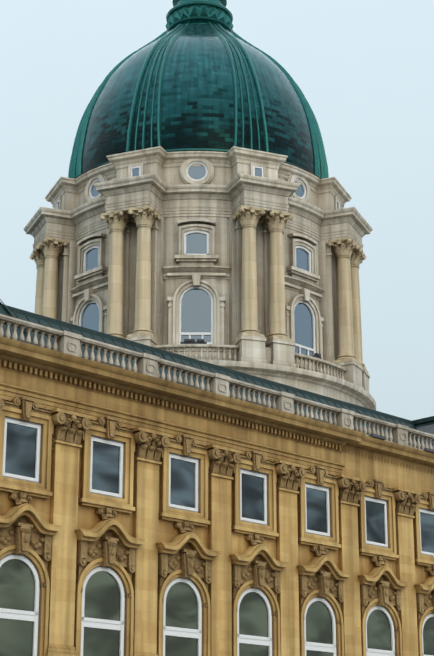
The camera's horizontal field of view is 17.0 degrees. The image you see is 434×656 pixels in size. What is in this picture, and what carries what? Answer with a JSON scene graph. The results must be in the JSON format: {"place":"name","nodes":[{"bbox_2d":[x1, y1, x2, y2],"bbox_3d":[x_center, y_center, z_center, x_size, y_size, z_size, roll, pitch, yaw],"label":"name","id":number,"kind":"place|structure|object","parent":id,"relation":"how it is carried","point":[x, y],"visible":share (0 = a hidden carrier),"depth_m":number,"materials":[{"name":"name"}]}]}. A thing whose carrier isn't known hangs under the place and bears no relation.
{"place":"outdoors","nodes":[
{"label":"outdoors","id":0,"kind":"place"},
{"bbox_2d":[0,369,433,655],"bbox_3d":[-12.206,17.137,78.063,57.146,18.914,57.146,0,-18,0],"label":"wing wall","id":1,"kind":"structure","parent":0,"point":[65,510],"depth_m":63.91,"materials":[{"name":"yellow stone"}]},
{"bbox_2d":[23,146,375,409],"bbox_3d":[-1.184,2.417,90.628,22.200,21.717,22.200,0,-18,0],"label":"drum","id":2,"kind":"object","parent":1,"relation":"on","point":[172,193],"depth_m":84.54,"materials":[{"name":"beige stone"}]},
{"bbox_2d":[30,246,44,314],"bbox_3d":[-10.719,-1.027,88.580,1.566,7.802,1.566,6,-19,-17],"label":"column","id":3,"kind":"structure","parent":2,"relation":"on","point":[37,255],"depth_m":88.87,"materials":[{"name":"stone"}]},
{"bbox_2d":[36,236,67,319],"bbox_3d":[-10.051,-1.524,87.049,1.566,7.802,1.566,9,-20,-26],"label":"column","id":4,"kind":"structure","parent":2,"relation":"on","point":[52,248],"depth_m":87.29,"materials":[{"name":"stone"}]},
{"bbox_2d":[100,209,134,338],"bbox_3d":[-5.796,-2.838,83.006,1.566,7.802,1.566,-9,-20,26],"label":"column","id":5,"kind":"structure","parent":2,"relation":"on","point":[117,221],"depth_m":82.81,"materials":[{"name":"stone"}]},
{"bbox_2d":[127,205,160,340],"bbox_3d":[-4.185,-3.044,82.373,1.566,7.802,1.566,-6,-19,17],"label":"column","id":6,"kind":"structure","parent":2,"relation":"on","point":[144,217],"depth_m":82.09,"materials":[{"name":"stone"}]},
{"bbox_2d":[56,162,339,355],"bbox_3d":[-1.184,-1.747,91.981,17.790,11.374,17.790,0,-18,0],"label":"windows","id":7,"kind":"structure","parent":2,"relation":"attached to","point":[308,349],"depth_m":85.12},
{"bbox_2d":[72,23,323,178],"bbox_3d":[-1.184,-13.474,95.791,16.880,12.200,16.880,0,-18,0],"label":"dome","id":8,"kind":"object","parent":2,"relation":"on","point":[197,106],"visible":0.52,"depth_m":88.68,"materials":[{"name":"teal metal"}]},
{"bbox_2d":[68,22,328,178],"bbox_3d":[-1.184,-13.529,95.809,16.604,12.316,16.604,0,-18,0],"label":"dome ribs","id":9,"kind":"object","parent":2,"relation":"on","point":[218,30],"visible":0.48,"depth_m":90.28,"materials":[{"name":"green metal"}]},
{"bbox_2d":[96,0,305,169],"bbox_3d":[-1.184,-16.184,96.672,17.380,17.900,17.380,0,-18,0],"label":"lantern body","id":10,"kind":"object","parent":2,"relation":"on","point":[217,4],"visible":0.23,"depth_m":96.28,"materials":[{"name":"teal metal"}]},
{"bbox_2d":[166,5,232,31],"bbox_3d":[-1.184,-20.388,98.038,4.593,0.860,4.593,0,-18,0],"label":"decorative collar","id":11,"kind":"object","parent":10,"relation":"attached to","point":[223,16],"visible":0.42,"depth_m":96.28,"materials":[{"name":"teal metal"}]},
{"bbox_2d":[232,205,264,340],"bbox_3d":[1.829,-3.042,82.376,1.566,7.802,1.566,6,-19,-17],"label":"column","id":12,"kind":"structure","parent":2,"relation":"on","point":[248,217],"depth_m":82.09,"materials":[{"name":"stone"}]},
{"bbox_2d":[180,339,321,358],"bbox_3d":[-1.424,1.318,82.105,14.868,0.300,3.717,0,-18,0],"label":"balcony floodlights","id":13,"kind":"object","parent":2,"relation":"on","point":[201,341],"visible":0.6,"depth_m":80.40,"materials":[{"name":"grey metal"}]},
{"bbox_2d":[160,347,343,379],"bbox_3d":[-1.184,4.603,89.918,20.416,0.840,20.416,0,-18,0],"label":"drum balusters","id":14,"kind":"object","parent":2,"relation":"on","point":[317,369],"visible":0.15,"depth_m":80.61,"materials":[{"name":"beige stone"}]},
{"bbox_2d":[259,209,293,342],"bbox_3d":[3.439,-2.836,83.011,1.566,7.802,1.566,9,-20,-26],"label":"column","id":15,"kind":"structure","parent":2,"relation":"on","point":[275,221],"depth_m":82.75,"materials":[{"name":"stone"}]},
{"bbox_2d":[327,236,360,364],"bbox_3d":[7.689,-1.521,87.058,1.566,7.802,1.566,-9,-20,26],"label":"column","id":16,"kind":"structure","parent":2,"relation":"on","point":[343,248],"depth_m":86.78,"materials":[{"name":"stone"}]},
{"bbox_2d":[350,246,367,371],"bbox_3d":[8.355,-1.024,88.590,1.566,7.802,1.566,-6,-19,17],"label":"column","id":17,"kind":"structure","parent":2,"relation":"on","point":[357,256],"depth_m":88.38,"materials":[{"name":"stone"}]},
{"bbox_2d":[0,299,420,448],"bbox_3d":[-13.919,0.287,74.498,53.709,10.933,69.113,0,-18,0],"label":"copper wing roof","id":18,"kind":"object","parent":1,"relation":"on","point":[10,311],"visible":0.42,"depth_m":68.83,"materials":[{"name":"teal metal"}]},
{"bbox_2d":[0,336,433,655],"bbox_3d":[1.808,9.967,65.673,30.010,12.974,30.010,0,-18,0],"label":"wing trim","id":19,"kind":"structure","parent":1,"relation":"attached to","point":[34,361],"depth_m":63.40,"materials":[{"name":"yellow stone"}]},
{"bbox_2d":[0,397,433,633],"bbox_3d":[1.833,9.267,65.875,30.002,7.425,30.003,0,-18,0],"label":"carved ornaments","id":20,"kind":"object","parent":1,"relation":"attached to","point":[21,534],"visible":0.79,"depth_m":63.69},
{"bbox_2d":[0,417,433,655],"bbox_3d":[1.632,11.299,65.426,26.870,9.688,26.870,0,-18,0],"label":"wing window frames","id":21,"kind":"structure","parent":1,"relation":"in","point":[13,614],"depth_m":62.15,"materials":[{"name":"white wood"}]},
{"bbox_2d":[0,559,433,655],"bbox_3d":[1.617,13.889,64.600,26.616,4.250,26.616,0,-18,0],"label":"wing glass","id":22,"kind":"object","parent":21,"relation":"in","point":[102,591],"visible":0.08,"depth_m":61.18,"materials":[{"name":"grey glass"}]},
{"bbox_2d":[5,422,433,552],"bbox_3d":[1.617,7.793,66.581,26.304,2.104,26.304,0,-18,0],"label":"wing glass","id":23,"kind":"object","parent":21,"relation":"in","point":[20,458],"visible":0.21,"depth_m":63.72,"materials":[{"name":"grey glass"}]},
{"bbox_2d":[0,314,433,450],"bbox_3d":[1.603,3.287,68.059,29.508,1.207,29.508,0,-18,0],"label":"balustrade railing","id":24,"kind":"object","parent":1,"relation":"on","point":[68,342],"visible":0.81,"depth_m":66.20,"materials":[{"name":"beige stone"}]},
{"bbox_2d":[0,320,433,449],"bbox_3d":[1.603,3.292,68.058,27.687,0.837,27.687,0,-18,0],"label":"balusters","id":25,"kind":"object","parent":24,"relation":"attached to","point":[368,431],"visible":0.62,"depth_m":65.91,"materials":[{"name":"beige stone"}]},
{"bbox_2d":[417,424,433,446],"bbox_3d":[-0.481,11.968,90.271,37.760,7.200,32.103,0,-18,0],"label":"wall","id":26,"kind":"structure","parent":1,"relation":"attached to","point":[428,429],"depth_m":80.20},
{"bbox_2d":[0,0,433,420],"label":"sky","id":27,"kind":"structure","parent":0,"point":[364,69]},
{"bbox_2d":[17,339,433,452],"bbox_3d":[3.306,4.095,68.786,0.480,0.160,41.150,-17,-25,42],"label":"cornice floodlights","id":28,"kind":"object","parent":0,"point":[384,438],"visible":0.27,"depth_m":67.25,"materials":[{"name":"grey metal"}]},
{"bbox_2d":[413,416,433,427],"bbox_3d":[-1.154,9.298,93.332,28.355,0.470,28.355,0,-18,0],"label":"roof","id":29,"kind":"structure","parent":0,"point":[423,421],"depth_m":80.92,"materials":[{"name":"metal"}]}
]}

